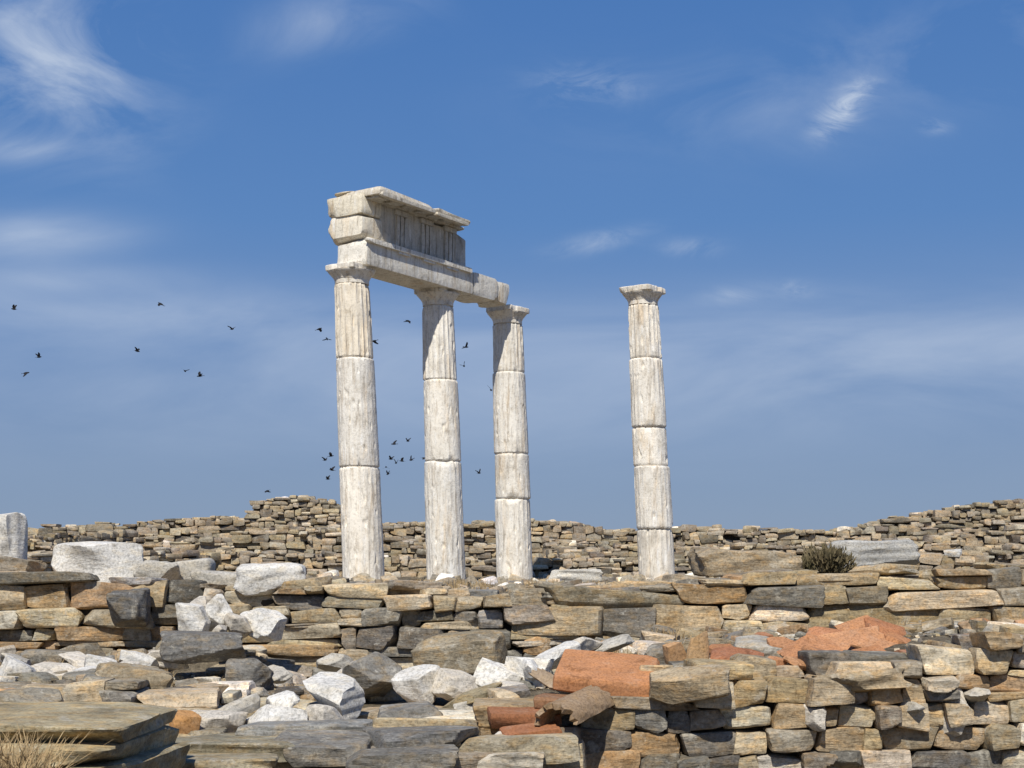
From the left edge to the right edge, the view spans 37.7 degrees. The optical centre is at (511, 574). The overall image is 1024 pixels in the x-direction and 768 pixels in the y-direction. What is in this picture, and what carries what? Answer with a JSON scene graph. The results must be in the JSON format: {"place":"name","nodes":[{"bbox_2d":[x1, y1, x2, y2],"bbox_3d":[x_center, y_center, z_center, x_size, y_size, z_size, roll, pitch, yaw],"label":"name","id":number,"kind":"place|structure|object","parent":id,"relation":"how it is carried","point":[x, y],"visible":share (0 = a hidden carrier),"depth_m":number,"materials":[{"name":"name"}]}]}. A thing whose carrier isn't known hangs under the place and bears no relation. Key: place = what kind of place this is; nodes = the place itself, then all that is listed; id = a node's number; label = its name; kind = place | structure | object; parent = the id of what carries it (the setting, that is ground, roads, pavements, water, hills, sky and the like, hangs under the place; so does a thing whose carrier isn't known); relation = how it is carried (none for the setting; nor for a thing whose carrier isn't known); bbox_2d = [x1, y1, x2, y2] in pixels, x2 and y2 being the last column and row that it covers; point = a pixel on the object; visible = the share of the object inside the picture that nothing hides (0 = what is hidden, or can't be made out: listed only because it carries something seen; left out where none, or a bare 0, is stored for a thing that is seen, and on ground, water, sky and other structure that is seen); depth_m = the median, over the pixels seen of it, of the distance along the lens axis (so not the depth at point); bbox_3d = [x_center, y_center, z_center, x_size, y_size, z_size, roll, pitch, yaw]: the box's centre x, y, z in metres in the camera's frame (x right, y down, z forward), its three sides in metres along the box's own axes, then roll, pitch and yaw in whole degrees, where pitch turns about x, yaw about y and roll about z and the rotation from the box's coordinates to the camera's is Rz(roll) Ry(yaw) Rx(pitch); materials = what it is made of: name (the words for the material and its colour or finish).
{"place":"outdoors","nodes":[
{"label":"outdoors","id":0,"kind":"place"},
{"bbox_2d":[325,261,384,580],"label":"marble column","id":1,"kind":"structure","parent":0,"point":[361,510],"depth_m":23.24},
{"bbox_2d":[414,287,465,580],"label":"marble column","id":2,"kind":"structure","parent":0,"point":[445,551],"depth_m":24.95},
{"bbox_2d":[327,186,508,307],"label":"marble entablature","id":3,"kind":"structure","parent":2,"relation":"on","point":[392,237],"depth_m":23.98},
{"bbox_2d":[0,0,1023,530],"label":"sky","id":4,"kind":"structure","parent":0,"point":[824,198],"materials":[{"name":"blue"}]},
{"bbox_2d":[533,693,565,708],"bbox_3d":[0.267,0.621,7.299,0.311,0.077,0.183,0,0,12],"label":"terracotta brick","id":5,"kind":"object","parent":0,"point":[541,700],"visible":0.36,"depth_m":7.24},
{"bbox_2d":[169,574,959,707],"bbox_3d":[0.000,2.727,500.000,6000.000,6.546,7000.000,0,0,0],"label":"ground","id":6,"kind":"structure","parent":0,"point":[199,669],"depth_m":8.72,"materials":[{"name":"soil"}]},
{"bbox_2d":[0,653,31,665],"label":"marble rock","id":7,"kind":"object","parent":6,"relation":"on","point":[20,658],"visible":0.51,"depth_m":9.83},
{"bbox_2d":[31,662,76,675],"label":"marble rock","id":8,"kind":"object","parent":6,"relation":"on","point":[51,667],"visible":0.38,"depth_m":9.16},
{"bbox_2d":[0,724,109,767],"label":"dry grass","id":9,"kind":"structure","parent":6,"relation":"on","point":[27,756],"depth_m":4.99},
{"bbox_2d":[58,651,85,667],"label":"marble rock","id":10,"kind":"object","parent":6,"relation":"on","point":[76,659],"visible":0.38,"depth_m":9.87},
{"bbox_2d":[28,529,147,551],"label":"ruined stone wall","id":11,"kind":"structure","parent":6,"relation":"on","point":[123,535],"depth_m":38.05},
{"bbox_2d":[0,702,189,767],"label":"bedrock slab","id":12,"kind":"structure","parent":6,"relation":"on","point":[138,735],"depth_m":5.61,"materials":[{"name":"stone"}]},
{"bbox_2d":[84,654,116,666],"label":"marble rock","id":13,"kind":"object","parent":6,"relation":"on","point":[92,660],"visible":0.31,"depth_m":9.39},
{"bbox_2d":[27,547,233,571],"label":"ruined stone wall","id":14,"kind":"structure","parent":6,"relation":"on","point":[168,554],"depth_m":29.22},
{"bbox_2d":[119,650,158,666],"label":"marble rock","id":15,"kind":"object","parent":6,"relation":"on","point":[142,658],"visible":0.58,"depth_m":9.61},
{"bbox_2d":[147,650,188,669],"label":"marble rock","id":16,"kind":"object","parent":6,"relation":"on","point":[162,664],"visible":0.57,"depth_m":9.69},
{"bbox_2d":[0,673,442,719],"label":"retaining stone wall","id":17,"kind":"structure","parent":6,"relation":"on","point":[89,687],"depth_m":7.85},
{"bbox_2d":[95,661,173,688],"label":"schist boulder","id":18,"kind":"object","parent":17,"relation":"on","point":[157,677],"visible":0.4,"depth_m":8.18,"materials":[{"name":"stone"}]},
{"bbox_2d":[303,672,364,718],"bbox_3d":[-0.952,0.630,7.747,0.329,0.242,0.283,0,0,25],"label":"marble rock","id":19,"kind":"object","parent":17,"relation":"on","point":[342,694],"visible":0.93,"depth_m":7.67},
{"bbox_2d":[391,664,439,703],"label":"marble rock","id":20,"kind":"object","parent":17,"relation":"on","point":[412,684],"visible":0.8,"depth_m":8.05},
{"bbox_2d":[453,701,472,709],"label":"marble rock","id":21,"kind":"object","parent":17,"relation":"on","point":[462,706],"visible":0.22,"depth_m":7.72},
{"bbox_2d":[342,652,401,699],"bbox_3d":[-0.782,0.565,8.314,0.355,0.279,0.369,0,0,0],"label":"schist boulder","id":22,"kind":"object","parent":6,"relation":"on","point":[373,674],"visible":0.71,"depth_m":8.19,"materials":[{"name":"stone"}]},
{"bbox_2d":[235,717,585,767],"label":"retaining stone wall","id":23,"kind":"structure","parent":6,"relation":"on","point":[563,750],"depth_m":6.89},
{"bbox_2d":[175,733,294,762],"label":"schist slab","id":24,"kind":"structure","parent":23,"relation":"on","point":[223,743],"depth_m":6.62,"materials":[{"name":"stone"}]},
{"bbox_2d":[183,753,278,767],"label":"schist slab","id":25,"kind":"structure","parent":24,"relation":"on","point":[231,760],"depth_m":6.31,"materials":[{"name":"stone"}]},
{"bbox_2d":[274,729,372,766],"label":"schist slab","id":26,"kind":"structure","parent":23,"relation":"on","point":[322,748],"depth_m":6.63,"materials":[{"name":"stone"}]},
{"bbox_2d":[345,744,458,767],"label":"schist slab","id":27,"kind":"structure","parent":23,"relation":"on","point":[437,756],"depth_m":6.36,"materials":[{"name":"stone"}]},
{"bbox_2d":[362,725,478,747],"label":"schist slab","id":28,"kind":"structure","parent":23,"relation":"on","point":[392,737],"depth_m":6.70,"materials":[{"name":"stone"}]},
{"bbox_2d":[456,751,492,767],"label":"schist slab","id":29,"kind":"structure","parent":23,"relation":"on","point":[468,759],"depth_m":6.65,"materials":[{"name":"stone"}]},
{"bbox_2d":[477,752,544,767],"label":"schist slab","id":30,"kind":"structure","parent":23,"relation":"on","point":[516,760],"depth_m":6.66,"materials":[{"name":"stone"}]},
{"bbox_2d":[499,721,561,734],"bbox_3d":[0.085,0.763,7.004,0.287,0.143,0.200,0,0,-12],"label":"terracotta brick","id":31,"kind":"object","parent":23,"relation":"on","point":[552,727],"visible":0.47,"depth_m":6.95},
{"bbox_2d":[534,685,613,726],"bbox_3d":[0.299,0.624,7.112,0.223,0.176,0.453,0,0,30],"label":"curved roof tile","id":32,"kind":"object","parent":31,"relation":"on","point":[583,704],"visible":1,"depth_m":7.03,"materials":[{"name":"ceramic"}]},
{"bbox_2d":[560,727,580,739],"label":"schist slab","id":33,"kind":"structure","parent":23,"relation":"on","point":[576,731],"depth_m":7.03,"materials":[{"name":"stone"}]},
{"bbox_2d":[487,706,561,728],"bbox_3d":[0.056,0.685,7.199,0.343,0.097,0.210,0,0,-6],"label":"terracotta brick","id":34,"kind":"object","parent":33,"relation":"on","point":[499,717],"visible":0.69,"depth_m":7.11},
{"bbox_2d":[350,580,529,582],"bbox_3d":[1.461,0.180,23.388,6.979,0.185,9.398,0,0,37],"label":"stylobate","id":35,"kind":"object","parent":6,"relation":"on","point":[512,581],"visible":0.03,"depth_m":26.02,"materials":[{"name":"white stone"}]},
{"bbox_2d":[486,304,532,579],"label":"marble column","id":36,"kind":"structure","parent":35,"relation":"on","point":[513,518],"depth_m":26.50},
{"bbox_2d":[619,284,674,578],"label":"marble column","id":37,"kind":"structure","parent":35,"relation":"on","point":[653,506],"depth_m":24.96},
{"bbox_2d":[0,573,909,686],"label":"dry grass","id":38,"kind":"structure","parent":6,"relation":"on","point":[483,583],"depth_m":13.46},
{"bbox_2d":[0,580,987,657],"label":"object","id":39,"kind":"object","parent":6,"relation":"on","point":[271,602],"visible":0.11,"depth_m":11.06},
{"bbox_2d":[473,657,522,686],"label":"marble rock","id":40,"kind":"object","parent":6,"relation":"on","point":[487,671],"visible":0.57,"depth_m":8.09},
{"bbox_2d":[0,567,1023,675],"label":"terrace stone wall","id":41,"kind":"structure","parent":6,"relation":"on","point":[535,620],"depth_m":10.95,"materials":[{"name":"stone"}]},
{"bbox_2d":[0,512,27,559],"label":"drum","id":42,"kind":"object","parent":41,"relation":"on","point":[14,534],"visible":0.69,"depth_m":11.43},
{"bbox_2d":[0,556,47,571],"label":"stone block","id":43,"kind":"object","parent":41,"relation":"on","point":[7,563],"depth_m":11.27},
{"bbox_2d":[51,541,143,582],"bbox_3d":[-3.162,-0.073,11.482,0.697,0.376,0.429,0,0,-22],"label":"marble boulder","id":44,"kind":"object","parent":41,"relation":"on","point":[103,561],"visible":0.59,"depth_m":11.33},
{"bbox_2d":[133,560,180,580],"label":"marble boulder","id":45,"kind":"object","parent":41,"relation":"on","point":[169,571],"visible":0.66,"depth_m":11.30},
{"bbox_2d":[190,570,235,585],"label":"marble boulder","id":46,"kind":"object","parent":41,"relation":"on","point":[227,578],"visible":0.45,"depth_m":11.18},
{"bbox_2d":[233,562,305,595],"bbox_3d":[-1.785,0.032,11.154,0.535,0.251,0.399,0,0,0],"label":"marble boulder","id":47,"kind":"object","parent":41,"relation":"on","point":[254,579],"visible":0.84,"depth_m":10.98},
{"bbox_2d":[109,562,1023,598],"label":"capstones","id":48,"kind":"object","parent":41,"relation":"on","point":[408,587],"visible":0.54,"depth_m":11.07,"materials":[{"name":"stone"}]},
{"bbox_2d":[687,547,803,576],"bbox_3d":[1.802,-0.104,11.602,0.862,0.234,0.494,0,0,0],"label":"stone block","id":49,"kind":"object","parent":41,"relation":"on","point":[709,562],"depth_m":11.38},
{"bbox_2d":[28,495,1023,549],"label":"ruined stone wall","id":50,"kind":"structure","parent":6,"relation":"on","point":[1006,512],"depth_m":39.66,"materials":[{"name":"stone"}]},
{"bbox_2d":[31,532,1023,558],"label":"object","id":51,"kind":"object","parent":6,"relation":"on","point":[306,543],"visible":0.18,"depth_m":35.76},
{"bbox_2d":[33,495,1023,590],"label":"rubble field","id":52,"kind":"structure","parent":6,"relation":"on","point":[498,581],"depth_m":30.76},
{"bbox_2d":[27,524,1023,563],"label":"ruined stone wall","id":53,"kind":"structure","parent":52,"relation":"on","point":[296,537],"depth_m":35.66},
{"bbox_2d":[504,656,553,687],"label":"marble rock","id":54,"kind":"object","parent":6,"relation":"on","point":[514,664],"visible":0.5,"depth_m":8.13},
{"bbox_2d":[58,500,1023,545],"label":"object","id":55,"kind":"object","parent":6,"relation":"on","point":[729,537],"visible":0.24,"depth_m":39.76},
{"bbox_2d":[535,640,580,669],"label":"marble rock","id":56,"kind":"object","parent":6,"relation":"on","point":[555,653],"visible":0.41,"depth_m":8.52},
{"bbox_2d":[540,537,604,557],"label":"ruined stone wall","id":57,"kind":"structure","parent":6,"relation":"on","point":[559,550],"depth_m":32.97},
{"bbox_2d":[547,569,602,583],"bbox_3d":[0.957,0.023,23.000,0.832,0.234,0.437,0,0,-12],"label":"marble block","id":58,"kind":"object","parent":6,"relation":"on","point":[584,575],"depth_m":22.82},
{"bbox_2d":[591,634,634,651],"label":"marble rock","id":59,"kind":"object","parent":6,"relation":"on","point":[615,643],"visible":0.69,"depth_m":8.92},
{"bbox_2d":[204,545,1023,576],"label":"ruined stone wall","id":60,"kind":"structure","parent":6,"relation":"on","point":[967,559],"depth_m":30.66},
{"bbox_2d":[225,552,1023,575],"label":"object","id":61,"kind":"object","parent":6,"relation":"on","point":[403,566],"visible":0.09,"depth_m":30.76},
{"bbox_2d":[662,642,685,664],"bbox_3d":[0.849,0.412,7.803,0.126,0.132,0.076,0,0,-22],"label":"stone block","id":62,"kind":"object","parent":6,"relation":"on","point":[674,651],"visible":0.84,"depth_m":7.78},
{"bbox_2d":[686,631,709,658],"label":"stone","id":63,"kind":"object","parent":6,"relation":"on","point":[698,646],"visible":0.63,"depth_m":7.72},
{"bbox_2d":[425,624,1023,767],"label":"retaining stone wall","id":64,"kind":"structure","parent":6,"relation":"on","point":[896,736],"depth_m":7.26,"materials":[{"name":"stone"}]},
{"bbox_2d":[377,701,442,717],"bbox_3d":[-0.516,0.709,7.503,0.344,0.131,0.398,0,0,-7],"label":"schist slab","id":65,"kind":"object","parent":64,"relation":"on","point":[423,709],"depth_m":7.39,"materials":[{"name":"stone"}]},
{"bbox_2d":[0,578,1023,736],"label":"rubble pile","id":66,"kind":"object","parent":64,"relation":"on","point":[650,643],"visible":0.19,"depth_m":9.55,"materials":[{"name":"stone"}]},
{"bbox_2d":[0,655,35,675],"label":"marble rock","id":67,"kind":"object","parent":66,"relation":"on","point":[9,664],"visible":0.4,"depth_m":8.91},
{"bbox_2d":[0,687,63,701],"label":"schist boulder","id":68,"kind":"object","parent":66,"relation":"on","point":[32,694],"visible":0.48,"depth_m":7.53,"materials":[{"name":"stone"}]},
{"bbox_2d":[106,588,150,627],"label":"schist boulder","id":69,"kind":"object","parent":66,"relation":"on","point":[130,608],"visible":1,"depth_m":10.63,"materials":[{"name":"stone"}]},
{"bbox_2d":[169,710,201,733],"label":"rock","id":70,"kind":"object","parent":66,"relation":"on","point":[185,721],"visible":0.7,"depth_m":7.25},
{"bbox_2d":[175,603,210,630],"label":"marble rock","id":71,"kind":"object","parent":66,"relation":"on","point":[192,617],"visible":0.79,"depth_m":10.20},
{"bbox_2d":[190,596,206,606],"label":"marble rock","id":72,"kind":"object","parent":71,"relation":"on","point":[200,600],"visible":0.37,"depth_m":10.50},
{"bbox_2d":[172,558,215,579],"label":"marble boulder","id":73,"kind":"object","parent":66,"relation":"on","point":[187,567],"visible":0.42,"depth_m":11.48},
{"bbox_2d":[159,630,245,663],"bbox_3d":[-2.019,0.471,9.799,0.560,0.211,0.350,0,0,-10],"label":"schist boulder","id":74,"kind":"object","parent":66,"relation":"on","point":[186,647],"visible":0.98,"depth_m":9.66,"materials":[{"name":"stone"}]},
{"bbox_2d":[205,594,232,631],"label":"marble rock","id":75,"kind":"object","parent":66,"relation":"on","point":[217,608],"visible":0.56,"depth_m":10.33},
{"bbox_2d":[191,710,247,732],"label":"marble rock","id":76,"kind":"object","parent":66,"relation":"on","point":[231,721],"visible":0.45,"depth_m":7.41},
{"bbox_2d":[224,612,252,637],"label":"marble rock","id":77,"kind":"object","parent":66,"relation":"on","point":[233,622],"visible":0.78,"depth_m":10.20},
{"bbox_2d":[218,693,260,713],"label":"marble rock","id":78,"kind":"object","parent":66,"relation":"on","point":[250,703],"visible":0.68,"depth_m":7.59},
{"bbox_2d":[225,658,274,690],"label":"schist boulder","id":79,"kind":"object","parent":66,"relation":"on","point":[259,673],"visible":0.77,"depth_m":8.87,"materials":[{"name":"stone"}]},
{"bbox_2d":[240,608,286,641],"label":"marble rock","id":80,"kind":"object","parent":66,"relation":"on","point":[267,625],"visible":0.92,"depth_m":10.27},
{"bbox_2d":[245,704,307,724],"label":"marble rock","id":81,"kind":"object","parent":66,"relation":"on","point":[267,712],"visible":0.46,"depth_m":7.41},
{"bbox_2d":[268,665,292,683],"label":"marble rock","id":82,"kind":"object","parent":66,"relation":"on","point":[281,675],"visible":0.59,"depth_m":9.21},
{"bbox_2d":[266,690,299,707],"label":"marble rock","id":83,"kind":"object","parent":66,"relation":"on","point":[287,698],"visible":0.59,"depth_m":7.64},
{"bbox_2d":[305,704,344,719],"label":"marble rock","id":84,"kind":"object","parent":66,"relation":"on","point":[320,712],"visible":0.54,"depth_m":7.44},
{"bbox_2d":[316,653,352,671],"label":"marble rock","id":85,"kind":"object","parent":66,"relation":"on","point":[333,662],"visible":0.84,"depth_m":9.54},
{"bbox_2d":[432,668,477,700],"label":"marble rock","id":86,"kind":"object","parent":66,"relation":"on","point":[449,684],"visible":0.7,"depth_m":8.01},
{"bbox_2d":[411,630,507,674],"bbox_3d":[-0.369,0.570,10.700,0.652,0.354,0.360,0,0,9],"label":"schist boulder","id":87,"kind":"object","parent":66,"relation":"on","point":[466,651],"visible":0.74,"depth_m":10.55,"materials":[{"name":"stone"}]},
{"bbox_2d":[523,659,537,678],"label":"marble rock","id":88,"kind":"object","parent":66,"relation":"on","point":[529,665],"visible":0.84,"depth_m":8.03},
{"bbox_2d":[572,637,602,650],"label":"marble rock","id":89,"kind":"object","parent":66,"relation":"on","point":[588,644],"visible":0.39,"depth_m":8.85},
{"bbox_2d":[529,668,570,694],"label":"rock","id":90,"kind":"object","parent":64,"relation":"on","point":[543,677],"visible":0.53,"depth_m":7.53,"materials":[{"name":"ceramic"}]},
{"bbox_2d":[553,649,659,696],"bbox_3d":[0.480,0.502,7.545,0.560,0.235,0.526,0,0,0],"label":"terracotta tile","id":91,"kind":"object","parent":64,"relation":"on","point":[616,674],"visible":0.84,"depth_m":7.44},
{"bbox_2d":[649,664,729,704],"bbox_3d":[0.851,0.529,7.242,0.384,0.202,0.348,0,0,0],"label":"schist boulder","id":92,"kind":"object","parent":64,"relation":"on","point":[676,685],"visible":0.99,"depth_m":7.13,"materials":[{"name":"stone"}]},
{"bbox_2d":[783,656,805,669],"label":"terracotta shard","id":93,"kind":"object","parent":64,"relation":"on","point":[800,663],"visible":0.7,"depth_m":7.53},
{"bbox_2d":[802,703,825,731],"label":"marble rock","id":94,"kind":"object","parent":64,"relation":"on","point":[815,717],"visible":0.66,"depth_m":7.19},
{"bbox_2d":[812,668,911,692],"bbox_3d":[1.685,0.531,7.315,0.470,0.167,0.341,0,0,0],"label":"schist boulder","id":95,"kind":"object","parent":64,"relation":"on","point":[871,680],"visible":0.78,"depth_m":7.17,"materials":[{"name":"stone"}]},
{"bbox_2d":[853,645,884,650],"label":"terracotta shard","id":96,"kind":"object","parent":64,"relation":"on","point":[875,648],"visible":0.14,"depth_m":7.80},
{"bbox_2d":[898,701,924,713],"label":"marble rock","id":97,"kind":"object","parent":64,"relation":"on","point":[914,707],"visible":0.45,"depth_m":7.20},
{"bbox_2d":[931,688,969,736],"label":"marble rock","id":98,"kind":"object","parent":64,"relation":"on","point":[954,731],"visible":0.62,"depth_m":7.26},
{"bbox_2d":[963,687,990,703],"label":"marble rock","id":99,"kind":"object","parent":64,"relation":"on","point":[975,694],"visible":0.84,"depth_m":7.22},
{"bbox_2d":[710,646,763,659],"bbox_3d":[1.163,0.423,7.761,0.276,0.099,0.198,0,0,13],"label":"terracotta shard","id":100,"kind":"object","parent":6,"relation":"on","point":[723,653],"visible":0.39,"depth_m":7.78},
{"bbox_2d":[733,634,782,657],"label":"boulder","id":101,"kind":"object","parent":6,"relation":"on","point":[756,642],"visible":0.26,"depth_m":8.17,"materials":[{"name":"stone"}]},
{"bbox_2d":[767,637,793,648],"bbox_3d":[1.499,0.388,8.199,0.209,0.098,0.144,0,0,0],"label":"terracotta shard","id":102,"kind":"object","parent":6,"relation":"on","point":[781,642],"visible":0.48,"depth_m":8.19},
{"bbox_2d":[795,552,818,572],"bbox_3d":[2.283,-0.089,11.757,0.256,0.207,0.237,0,0,-24],"label":"scrub bush","id":103,"kind":"object","parent":6,"relation":"on","point":[806,559],"visible":0.34,"depth_m":11.70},
{"bbox_2d":[776,634,843,657],"bbox_3d":[1.568,0.400,7.947,0.323,0.170,0.241,0,0,-25],"label":"terracotta shard","id":104,"kind":"object","parent":6,"relation":"on","point":[792,649],"visible":0.54,"depth_m":7.96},
{"bbox_2d":[805,626,841,635],"bbox_3d":[1.761,0.348,8.408,0.235,0.117,0.146,0,0,22],"label":"terracotta shard","id":105,"kind":"object","parent":6,"relation":"on","point":[817,630],"visible":0.38,"depth_m":8.42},
{"bbox_2d":[634,667,1014,755],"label":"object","id":106,"kind":"object","parent":6,"relation":"on","point":[770,705],"visible":0.03,"depth_m":7.36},
{"bbox_2d":[803,541,857,573],"bbox_3d":[2.472,-0.144,11.757,0.503,0.302,0.368,0,0,0],"label":"scrub bush","id":107,"kind":"object","parent":6,"relation":"on","point":[828,559],"visible":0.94,"depth_m":11.68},
{"bbox_2d":[817,536,870,573],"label":"ruined stone wall","id":108,"kind":"structure","parent":6,"relation":"on","point":[866,538],"depth_m":34.43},
{"bbox_2d":[819,625,878,649],"bbox_3d":[1.835,0.364,8.184,0.345,0.176,0.227,0,0,18],"label":"terracotta shard","id":109,"kind":"object","parent":6,"relation":"on","point":[841,639],"visible":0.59,"depth_m":8.20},
{"bbox_2d":[834,615,869,630],"bbox_3d":[1.979,0.300,8.606,0.234,0.139,0.155,0,0,-14],"label":"terracotta shard","id":110,"kind":"object","parent":6,"relation":"on","point":[857,623],"visible":0.44,"depth_m":8.61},
{"bbox_2d":[847,628,897,648],"bbox_3d":[1.949,0.369,8.049,0.259,0.157,0.193,0,0,29],"label":"terracotta shard","id":111,"kind":"object","parent":6,"relation":"on","point":[862,637],"visible":0.65,"depth_m":8.04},
{"bbox_2d":[827,540,919,566],"bbox_3d":[3.579,-0.199,15.006,0.946,0.313,0.586,0,0,0],"label":"marble block","id":112,"kind":"object","parent":6,"relation":"on","point":[905,552],"depth_m":14.76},
{"bbox_2d":[864,617,905,635],"bbox_3d":[2.140,0.306,8.601,0.244,0.137,0.202,0,0,0],"label":"terracotta shard","id":113,"kind":"object","parent":6,"relation":"on","point":[885,627],"visible":0.72,"depth_m":8.58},
{"bbox_2d":[884,632,910,643],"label":"terracotta shard","id":114,"kind":"object","parent":6,"relation":"on","point":[894,637],"visible":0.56,"depth_m":8.06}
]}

